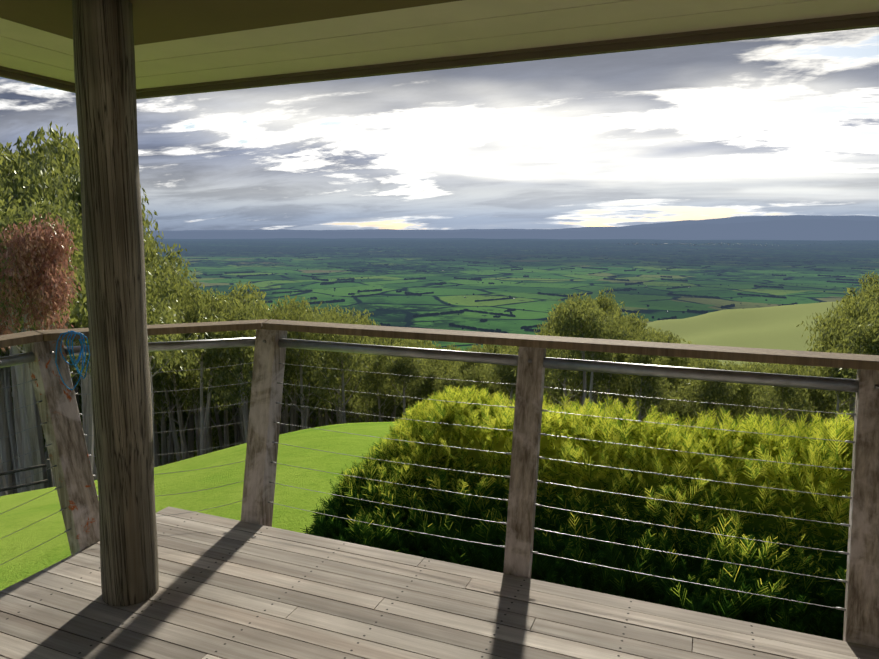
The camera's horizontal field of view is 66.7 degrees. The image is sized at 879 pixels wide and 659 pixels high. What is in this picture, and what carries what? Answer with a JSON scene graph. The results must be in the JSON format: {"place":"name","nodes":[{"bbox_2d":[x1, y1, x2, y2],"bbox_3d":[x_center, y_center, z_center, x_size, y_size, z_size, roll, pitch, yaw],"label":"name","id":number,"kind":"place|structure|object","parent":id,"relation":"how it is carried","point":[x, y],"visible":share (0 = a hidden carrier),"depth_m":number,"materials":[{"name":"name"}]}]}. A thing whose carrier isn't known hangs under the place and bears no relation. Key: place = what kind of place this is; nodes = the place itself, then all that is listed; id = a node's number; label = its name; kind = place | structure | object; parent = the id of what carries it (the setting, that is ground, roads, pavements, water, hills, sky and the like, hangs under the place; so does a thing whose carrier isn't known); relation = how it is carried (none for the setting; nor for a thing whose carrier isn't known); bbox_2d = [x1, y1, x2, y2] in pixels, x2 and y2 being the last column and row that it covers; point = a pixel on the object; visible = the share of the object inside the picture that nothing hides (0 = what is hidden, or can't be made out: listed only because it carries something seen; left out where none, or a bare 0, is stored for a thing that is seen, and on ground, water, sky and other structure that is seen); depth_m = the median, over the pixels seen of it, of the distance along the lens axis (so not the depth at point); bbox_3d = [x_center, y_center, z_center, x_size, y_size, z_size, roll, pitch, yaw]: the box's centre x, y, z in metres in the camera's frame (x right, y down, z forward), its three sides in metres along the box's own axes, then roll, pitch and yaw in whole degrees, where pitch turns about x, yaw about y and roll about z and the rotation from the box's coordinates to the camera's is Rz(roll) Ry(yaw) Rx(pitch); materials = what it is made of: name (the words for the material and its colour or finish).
{"place":"outdoors","nodes":[
{"label":"outdoors","id":0,"kind":"place"},
{"bbox_2d":[0,506,878,658],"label":"deck boards","id":1,"kind":"object","parent":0,"point":[232,589],"visible":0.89,"depth_m":2.64,"materials":[{"name":"wood"}]},
{"bbox_2d":[72,0,158,605],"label":"wooden post","id":2,"kind":"object","parent":1,"relation":"on","point":[106,108],"visible":1,"depth_m":2.52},
{"bbox_2d":[0,0,878,98],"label":"veranda roof","id":3,"kind":"structure","parent":2,"relation":"on","point":[183,47],"depth_m":2.82,"materials":[{"name":"paint"}]},
{"bbox_2d":[0,238,878,590],"bbox_3d":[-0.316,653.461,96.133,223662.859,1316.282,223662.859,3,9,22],"label":"ground","id":4,"kind":"structure","parent":0,"point":[756,322],"depth_m":3890.39,"materials":[{"name":"plant"}]},
{"bbox_2d":[0,373,12,494],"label":"gum tree","id":5,"kind":"object","parent":4,"relation":"on","point":[5,449],"depth_m":44.67,"materials":[{"name":"grey plant"}]},
{"bbox_2d":[0,353,17,493],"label":"gum tree","id":6,"kind":"object","parent":4,"relation":"on","point":[12,466],"depth_m":68.67,"materials":[{"name":"grey plant"}]},
{"bbox_2d":[0,165,21,495],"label":"gum tree","id":7,"kind":"object","parent":4,"relation":"on","point":[3,483],"visible":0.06,"depth_m":31.61,"materials":[{"name":"green plant"}]},
{"bbox_2d":[0,344,22,492],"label":"gum tree","id":8,"kind":"object","parent":4,"relation":"on","point":[10,414],"visible":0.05,"depth_m":55.34,"materials":[{"name":"grey plant"}]},
{"bbox_2d":[0,459,53,491],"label":"lawn fence","id":9,"kind":"object","parent":4,"relation":"on","point":[49,480],"visible":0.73,"depth_m":18.31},
{"bbox_2d":[0,153,74,487],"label":"gum tree","id":10,"kind":"object","parent":4,"relation":"on","point":[40,435],"visible":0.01,"depth_m":49.63,"materials":[{"name":"grey plant"}]},
{"bbox_2d":[0,192,75,492],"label":"gum tree","id":11,"kind":"object","parent":4,"relation":"on","point":[17,418],"visible":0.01,"depth_m":35.39,"materials":[{"name":"green plant"}]},
{"bbox_2d":[0,152,79,206],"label":"gum tree","id":12,"kind":"object","parent":4,"relation":"on","point":[15,183],"visible":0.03,"depth_m":36.20,"materials":[{"name":"green plant"}]},
{"bbox_2d":[0,212,80,486],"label":"tree","id":13,"kind":"object","parent":4,"relation":"on","point":[49,257],"visible":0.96,"depth_m":18.07,"materials":[{"name":"brown plant"}]},
{"bbox_2d":[0,195,80,491],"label":"gum tree","id":14,"kind":"object","parent":4,"relation":"on","point":[19,380],"visible":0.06,"depth_m":23.15,"materials":[{"name":"green plant"}]},
{"bbox_2d":[0,195,87,490],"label":"gum tree","id":15,"kind":"object","parent":4,"relation":"on","point":[33,443],"visible":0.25,"depth_m":20.25,"materials":[{"name":"green plant"}]},
{"bbox_2d":[2,159,86,328],"bbox_3d":[-15.613,0.666,27.937,4.903,15.664,4.028,-3,9,-20],"label":"gum tree","id":16,"kind":"object","parent":4,"relation":"on","point":[47,188],"visible":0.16,"depth_m":26.88,"materials":[{"name":"green plant"}]},
{"bbox_2d":[0,137,149,486],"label":"gum tree","id":17,"kind":"object","parent":4,"relation":"on","point":[16,153],"visible":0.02,"depth_m":44.83,"materials":[{"name":"green plant"}]},
{"bbox_2d":[69,269,96,479],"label":"gum tree","id":18,"kind":"object","parent":4,"relation":"on","point":[84,386],"depth_m":36.60,"materials":[{"name":"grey plant"}]},
{"bbox_2d":[0,121,168,361],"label":"gum tree","id":19,"kind":"object","parent":4,"relation":"on","point":[57,153],"visible":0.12,"depth_m":38.26,"materials":[{"name":"green plant"}]},
{"bbox_2d":[17,129,169,396],"bbox_3d":[-28.498,2.100,52.274,15.090,34.580,9.395,5,9,6],"label":"gum tree","id":20,"kind":"object","parent":4,"relation":"on","point":[147,247],"visible":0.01,"depth_m":50.66,"materials":[{"name":"green plant"}]},
{"bbox_2d":[3,255,187,377],"bbox_3d":[-12.329,1.965,24.833,4.109,9.726,6.600,0,4,33],"label":"gum tree","id":21,"kind":"object","parent":4,"relation":"on","point":[153,313],"visible":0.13,"depth_m":24.93,"materials":[{"name":"green plant"}]},
{"bbox_2d":[40,162,161,473],"bbox_3d":[-16.351,0.907,31.888,5.153,18.396,5.538,7,8,40],"label":"gum tree","id":22,"kind":"object","parent":4,"relation":"on","point":[89,440],"visible":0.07,"depth_m":31.98,"materials":[{"name":"green plant"}]},
{"bbox_2d":[67,280,176,466],"bbox_3d":[-25.637,7.070,57.623,8.402,24.281,13.497,-2,8,17],"label":"gum tree","id":23,"kind":"object","parent":4,"relation":"on","point":[157,456],"visible":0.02,"depth_m":58.34,"materials":[{"name":"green plant"}]},
{"bbox_2d":[68,261,222,378],"bbox_3d":[-13.188,2.701,30.385,6.373,11.820,3.968,-3,6,-37],"label":"gum tree","id":24,"kind":"object","parent":4,"relation":"on","point":[163,287],"visible":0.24,"depth_m":30.35,"materials":[{"name":"green plant"}]},
{"bbox_2d":[142,215,163,262],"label":"gum tree","id":25,"kind":"object","parent":4,"relation":"on","point":[151,237],"visible":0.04,"depth_m":64.83,"materials":[{"name":"green plant"}]},
{"bbox_2d":[144,232,181,316],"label":"gum tree","id":26,"kind":"object","parent":4,"relation":"on","point":[158,262],"visible":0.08,"depth_m":48.98,"materials":[{"name":"green plant"}]},
{"bbox_2d":[146,295,185,466],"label":"gum tree","id":27,"kind":"object","parent":4,"relation":"on","point":[159,363],"visible":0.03,"depth_m":34.87,"materials":[{"name":"green plant"}]},
{"bbox_2d":[159,243,192,286],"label":"gum tree","id":28,"kind":"object","parent":4,"relation":"on","point":[171,257],"visible":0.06,"depth_m":78.98,"materials":[{"name":"green plant"}]},
{"bbox_2d":[153,267,207,464],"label":"gum tree","id":29,"kind":"object","parent":4,"relation":"on","point":[164,444],"visible":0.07,"depth_m":64.43,"materials":[{"name":"green plant"}]},
{"bbox_2d":[152,280,210,455],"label":"gum tree","id":30,"kind":"object","parent":4,"relation":"on","point":[197,419],"visible":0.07,"depth_m":57.83,"materials":[{"name":"green plant"}]},
{"bbox_2d":[151,289,216,461],"bbox_3d":[-21.180,7.025,53.820,7.308,21.708,6.135,2,13,18],"label":"gum tree","id":31,"kind":"object","parent":4,"relation":"on","point":[176,443],"visible":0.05,"depth_m":53.70,"materials":[{"name":"green plant"}]},
{"bbox_2d":[151,335,222,459],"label":"gum tree","id":32,"kind":"object","parent":4,"relation":"on","point":[164,377],"visible":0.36,"depth_m":51.18,"materials":[{"name":"green plant"}]},
{"bbox_2d":[168,295,211,463],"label":"gum tree","id":33,"kind":"object","parent":4,"relation":"on","point":[170,448],"visible":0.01,"depth_m":76.69,"materials":[{"name":"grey plant"}]},
{"bbox_2d":[188,402,193,457],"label":"gum tree","id":34,"kind":"object","parent":4,"relation":"on","point":[191,435],"visible":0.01,"depth_m":92.97,"materials":[{"name":"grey plant"}]},
{"bbox_2d":[175,296,230,454],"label":"gum tree","id":35,"kind":"object","parent":4,"relation":"on","point":[190,315],"visible":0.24,"depth_m":44.74,"materials":[{"name":"green plant"}]},
{"bbox_2d":[176,403,232,451],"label":"gum tree","id":36,"kind":"object","parent":4,"relation":"on","point":[221,416],"visible":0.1,"depth_m":118.11,"materials":[{"name":"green plant"}]},
{"bbox_2d":[188,294,234,449],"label":"gum tree","id":37,"kind":"object","parent":4,"relation":"on","point":[220,436],"visible":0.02,"depth_m":84.62,"materials":[{"name":"green plant"}]},
{"bbox_2d":[181,288,248,453],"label":"gum tree","id":38,"kind":"object","parent":4,"relation":"on","point":[224,306],"visible":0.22,"depth_m":47.56,"materials":[{"name":"green plant"}]},
{"bbox_2d":[212,414,234,451],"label":"gum tree","id":39,"kind":"object","parent":4,"relation":"on","point":[231,431],"visible":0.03,"depth_m":123.99,"materials":[{"name":"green plant"}]},
{"bbox_2d":[191,305,257,442],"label":"gum tree","id":40,"kind":"object","parent":4,"relation":"on","point":[211,383],"visible":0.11,"depth_m":47.36,"materials":[{"name":"green plant"}]},
{"bbox_2d":[171,289,282,448],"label":"gum tree","id":41,"kind":"object","parent":4,"relation":"on","point":[226,427],"visible":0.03,"depth_m":66.96,"materials":[{"name":"green plant"}]},
{"bbox_2d":[200,305,262,442],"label":"gum tree","id":42,"kind":"object","parent":4,"relation":"on","point":[242,355],"visible":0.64,"depth_m":43.43,"materials":[{"name":"green plant"}]},
{"bbox_2d":[185,300,288,422],"bbox_3d":[-15.415,6.455,52.096,4.979,17.581,7.998,9,12,39],"label":"gum tree","id":43,"kind":"object","parent":4,"relation":"on","point":[256,311],"visible":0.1,"depth_m":50.71,"materials":[{"name":"green plant"}]},
{"bbox_2d":[220,280,267,445],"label":"gum tree","id":44,"kind":"object","parent":4,"relation":"on","point":[249,296],"visible":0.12,"depth_m":98.33,"materials":[{"name":"green plant"}]},
{"bbox_2d":[248,307,324,432],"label":"gum tree","id":45,"kind":"object","parent":4,"relation":"on","point":[276,317],"visible":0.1,"depth_m":54.65,"materials":[{"name":"green plant"}]},
{"bbox_2d":[278,297,311,431],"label":"gum tree","id":46,"kind":"object","parent":4,"relation":"on","point":[293,302],"visible":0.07,"depth_m":65.73,"materials":[{"name":"green plant"}]},
{"bbox_2d":[265,297,327,430],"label":"gum tree","id":47,"kind":"object","parent":4,"relation":"on","point":[288,306],"visible":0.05,"depth_m":94.85,"materials":[{"name":"green plant"}]},
{"bbox_2d":[281,298,312,431],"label":"gum tree","id":48,"kind":"object","parent":4,"relation":"on","point":[294,412],"visible":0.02,"depth_m":70.32,"materials":[{"name":"green plant"}]},
{"bbox_2d":[283,311,340,428],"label":"gum tree","id":49,"kind":"object","parent":4,"relation":"on","point":[307,409],"visible":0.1,"depth_m":52.72,"materials":[{"name":"green plant"}]},
{"bbox_2d":[278,306,354,429],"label":"gum tree","id":50,"kind":"object","parent":4,"relation":"on","point":[294,353],"visible":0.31,"depth_m":48.94,"materials":[{"name":"green plant"}]},
{"bbox_2d":[312,305,349,425],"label":"gum tree","id":51,"kind":"object","parent":4,"relation":"on","point":[323,417],"visible":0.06,"depth_m":101.73,"materials":[{"name":"green plant"}]},
{"bbox_2d":[303,367,376,424],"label":"gum tree","id":52,"kind":"object","parent":4,"relation":"on","point":[349,406],"visible":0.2,"depth_m":56.19,"materials":[{"name":"green plant"}]},
{"bbox_2d":[297,319,390,423],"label":"gum tree","id":53,"kind":"object","parent":4,"relation":"on","point":[334,356],"visible":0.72,"depth_m":46.75,"materials":[{"name":"green plant"}]},
{"bbox_2d":[341,337,391,421],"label":"gum tree","id":54,"kind":"object","parent":4,"relation":"on","point":[376,406],"visible":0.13,"depth_m":61.15,"materials":[{"name":"green plant"}]},
{"bbox_2d":[341,340,406,421],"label":"gum tree","id":55,"kind":"object","parent":4,"relation":"on","point":[387,394],"visible":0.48,"depth_m":50.24,"materials":[{"name":"green plant"}]},
{"bbox_2d":[370,337,414,421],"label":"gum tree","id":56,"kind":"object","parent":4,"relation":"on","point":[381,339],"visible":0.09,"depth_m":67.18,"materials":[{"name":"green plant"}]},
{"bbox_2d":[369,343,418,421],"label":"gum tree","id":57,"kind":"object","parent":4,"relation":"on","point":[394,412],"visible":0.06,"depth_m":56.20,"materials":[{"name":"green plant"}]},
{"bbox_2d":[372,356,428,418],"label":"gum tree","id":58,"kind":"object","parent":4,"relation":"on","point":[406,365],"visible":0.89,"depth_m":48.11,"materials":[{"name":"green plant"}]},
{"bbox_2d":[384,338,439,420],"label":"gum tree","id":59,"kind":"object","parent":4,"relation":"on","point":[409,343],"visible":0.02,"depth_m":80.39,"materials":[{"name":"green plant"}]},
{"bbox_2d":[405,362,442,403],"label":"gum tree","id":60,"kind":"object","parent":4,"relation":"on","point":[424,389],"visible":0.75,"depth_m":51.38,"materials":[{"name":"green plant"}]},
{"bbox_2d":[405,358,446,399],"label":"gum tree","id":61,"kind":"object","parent":4,"relation":"on","point":[437,362],"visible":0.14,"depth_m":54.66,"materials":[{"name":"green plant"}]},
{"bbox_2d":[432,368,477,394],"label":"gum tree","id":62,"kind":"object","parent":4,"relation":"on","point":[457,381],"visible":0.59,"depth_m":49.59,"materials":[{"name":"green plant"}]},
{"bbox_2d":[448,350,490,390],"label":"gum tree","id":63,"kind":"object","parent":4,"relation":"on","point":[464,366],"visible":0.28,"depth_m":54.87,"materials":[{"name":"green plant"}]},
{"bbox_2d":[463,364,506,401],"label":"gum tree","id":64,"kind":"object","parent":4,"relation":"on","point":[478,376],"visible":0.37,"depth_m":51.23,"materials":[{"name":"green plant"}]},
{"bbox_2d":[478,369,515,410],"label":"gum tree","id":65,"kind":"object","parent":4,"relation":"on","point":[502,388],"visible":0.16,"depth_m":51.34,"materials":[{"name":"green plant"}]},
{"bbox_2d":[481,348,516,403],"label":"gum tree","id":66,"kind":"object","parent":4,"relation":"on","point":[498,373],"visible":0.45,"depth_m":48.82,"materials":[{"name":"green plant"}]},
{"bbox_2d":[534,309,570,399],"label":"gum tree","id":67,"kind":"object","parent":4,"relation":"on","point":[548,326],"visible":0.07,"depth_m":60.41,"materials":[{"name":"green plant"}]},
{"bbox_2d":[543,369,572,407],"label":"gum tree","id":68,"kind":"object","parent":4,"relation":"on","point":[556,390],"visible":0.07,"depth_m":54.36,"materials":[{"name":"green plant"}]},
{"bbox_2d":[512,329,608,416],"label":"gum tree","id":69,"kind":"object","parent":4,"relation":"on","point":[565,373],"visible":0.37,"depth_m":41.24,"materials":[{"name":"green plant"}]},
{"bbox_2d":[300,384,853,640],"bbox_3d":[3.674,2.250,3.950,9.853,3.054,3.404,3,9,22],"label":"hedge","id":70,"kind":"object","parent":4,"relation":"on","point":[764,446],"depth_m":4.68,"materials":[{"name":"plant"}]},
{"bbox_2d":[546,297,620,410],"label":"gum tree","id":71,"kind":"object","parent":4,"relation":"on","point":[580,323],"visible":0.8,"depth_m":35.97,"materials":[{"name":"green plant"}]},
{"bbox_2d":[549,316,635,410],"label":"gum tree","id":72,"kind":"object","parent":4,"relation":"on","point":[595,399],"visible":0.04,"depth_m":56.08,"materials":[{"name":"green plant"}]},
{"bbox_2d":[565,305,624,408],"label":"gum tree","id":73,"kind":"object","parent":4,"relation":"on","point":[613,334],"visible":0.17,"depth_m":38.32,"materials":[{"name":"green plant"}]},
{"bbox_2d":[565,292,627,402],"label":"gum tree","id":74,"kind":"object","parent":4,"relation":"on","point":[589,299],"visible":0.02,"depth_m":69.35,"materials":[{"name":"green plant"}]},
{"bbox_2d":[579,288,620,388],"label":"gum tree","id":75,"kind":"object","parent":4,"relation":"on","point":[603,304],"visible":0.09,"depth_m":53.26,"materials":[{"name":"green plant"}]},
{"bbox_2d":[589,309,642,413],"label":"gum tree","id":76,"kind":"object","parent":4,"relation":"on","point":[620,336],"visible":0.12,"depth_m":47.66,"materials":[{"name":"green plant"}]},
{"bbox_2d":[597,321,667,414],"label":"gum tree","id":77,"kind":"object","parent":4,"relation":"on","point":[634,330],"visible":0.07,"depth_m":68.02,"materials":[{"name":"green plant"}]},
{"bbox_2d":[603,337,680,418],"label":"gum tree","id":78,"kind":"object","parent":4,"relation":"on","point":[628,393],"visible":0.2,"depth_m":46.29,"materials":[{"name":"green plant"}]},
{"bbox_2d":[614,333,671,422],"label":"gum tree","id":79,"kind":"object","parent":4,"relation":"on","point":[643,383],"visible":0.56,"depth_m":40.59,"materials":[{"name":"green plant"}]},
{"bbox_2d":[616,356,690,426],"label":"gum tree","id":80,"kind":"object","parent":4,"relation":"on","point":[670,380],"visible":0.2,"depth_m":51.11,"materials":[{"name":"green plant"}]},
{"bbox_2d":[624,330,704,428],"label":"gum tree","id":81,"kind":"object","parent":4,"relation":"on","point":[673,360],"visible":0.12,"depth_m":53.56,"materials":[{"name":"green plant"}]},
{"bbox_2d":[667,359,742,424],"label":"gum tree","id":82,"kind":"object","parent":4,"relation":"on","point":[710,390],"visible":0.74,"depth_m":41.71,"materials":[{"name":"green plant"}]},
{"bbox_2d":[675,380,740,432],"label":"gum tree","id":83,"kind":"object","parent":4,"relation":"on","point":[690,415],"visible":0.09,"depth_m":47.52,"materials":[{"name":"green plant"}]},
{"bbox_2d":[707,383,757,428],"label":"gum tree","id":84,"kind":"object","parent":4,"relation":"on","point":[744,390],"visible":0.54,"depth_m":43.35,"materials":[{"name":"green plant"}]},
{"bbox_2d":[745,363,816,432],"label":"gum tree","id":85,"kind":"object","parent":4,"relation":"on","point":[786,394],"visible":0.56,"depth_m":39.39,"materials":[{"name":"green plant"}]},
{"bbox_2d":[773,365,846,426],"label":"gum tree","id":86,"kind":"object","parent":4,"relation":"on","point":[819,399],"visible":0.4,"depth_m":41.74,"materials":[{"name":"green plant"}]},
{"bbox_2d":[807,309,856,427],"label":"gum tree","id":87,"kind":"object","parent":4,"relation":"on","point":[823,344],"visible":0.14,"depth_m":45.59,"materials":[{"name":"green plant"}]},
{"bbox_2d":[812,347,856,435],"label":"gum tree","id":88,"kind":"object","parent":4,"relation":"on","point":[832,372],"visible":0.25,"depth_m":35.50,"materials":[{"name":"green plant"}]},
{"bbox_2d":[796,289,878,423],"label":"gum tree","id":89,"kind":"object","parent":4,"relation":"on","point":[816,328],"visible":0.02,"depth_m":53.28,"materials":[{"name":"green plant"}]},
{"bbox_2d":[812,285,878,397],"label":"gum tree","id":90,"kind":"object","parent":4,"relation":"on","point":[850,296],"visible":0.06,"depth_m":46.85,"materials":[{"name":"green plant"}]},
{"bbox_2d":[817,293,876,353],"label":"gum tree","id":91,"kind":"object","parent":4,"relation":"on","point":[841,315],"visible":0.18,"depth_m":40.99,"materials":[{"name":"green plant"}]},
{"bbox_2d":[832,316,878,378],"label":"gum tree","id":92,"kind":"object","parent":4,"relation":"on","point":[864,339],"visible":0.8,"depth_m":30.94,"materials":[{"name":"green plant"}]},
{"bbox_2d":[841,299,878,354],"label":"gum tree","id":93,"kind":"object","parent":4,"relation":"on","point":[875,311],"visible":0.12,"depth_m":36.76,"materials":[{"name":"green plant"}]},
{"bbox_3d":[2.774,2.148,-0.234,11.032,1.125,4.332,3,9,22],"label":"deck","id":94,"kind":"object","parent":4,"relation":"on","visible":0},
{"bbox_2d":[24,340,99,554],"bbox_3d":[-1.776,0.696,3.234,0.321,1.301,0.150,3,9,22],"label":"baluster post","id":95,"kind":"object","parent":94,"relation":"on","point":[67,450],"visible":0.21,"depth_m":3.19,"materials":[{"name":"grey"}]},
{"bbox_2d":[0,362,855,610],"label":"railing cables","id":96,"kind":"object","parent":95,"relation":"attached to","point":[847,553],"visible":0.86,"depth_m":2.96,"materials":[{"name":"silver metal"}]},
{"bbox_2d":[0,337,858,391],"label":"tube rail","id":97,"kind":"object","parent":95,"relation":"attached to","point":[801,381],"visible":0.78,"depth_m":2.99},
{"bbox_2d":[0,319,878,369],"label":"cap rail","id":98,"kind":"object","parent":95,"relation":"on","point":[826,359],"visible":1,"depth_m":2.97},
{"bbox_2d":[55,331,89,390],"bbox_3d":[-1.720,0.150,3.157,0.114,0.292,0.138,3,9,22],"label":"baler twine","id":99,"kind":"object","parent":98,"relation":"attached to","point":[80,353],"visible":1,"depth_m":3.13,"materials":[{"name":"blue"}]},
{"bbox_2d":[241,329,286,526],"bbox_3d":[-0.942,0.654,3.542,0.125,1.308,0.356,3,9,22],"label":"baluster post","id":100,"kind":"object","parent":94,"relation":"on","point":[263,431],"visible":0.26,"depth_m":3.50,"materials":[{"name":"grey"}]},
{"bbox_2d":[503,347,545,578],"bbox_3d":[0.372,0.732,2.982,0.115,1.297,0.302,3,9,22],"label":"baluster post","id":101,"kind":"object","parent":94,"relation":"on","point":[524,472],"visible":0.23,"depth_m":2.96,"materials":[{"name":"grey"}]},
{"bbox_2d":[843,369,878,647],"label":"baluster post","id":102,"kind":"object","parent":94,"relation":"on","point":[861,619],"visible":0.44,"depth_m":2.47,"materials":[{"name":"grey"}]},
{"bbox_2d":[0,27,878,230],"label":"sky","id":103,"kind":"structure","parent":0,"point":[782,125],"materials":[{"name":"white"}]},
{"bbox_2d":[145,219,878,240],"bbox_3d":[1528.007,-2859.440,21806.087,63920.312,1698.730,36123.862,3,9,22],"label":"distant hills","id":104,"kind":"structure","parent":0,"point":[820,229],"depth_m":30652.94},
{"bbox_2d":[147,215,878,232],"bbox_3d":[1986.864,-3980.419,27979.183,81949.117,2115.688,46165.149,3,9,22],"label":"mountain range","id":105,"kind":"structure","parent":0,"point":[737,219],"depth_m":41147.51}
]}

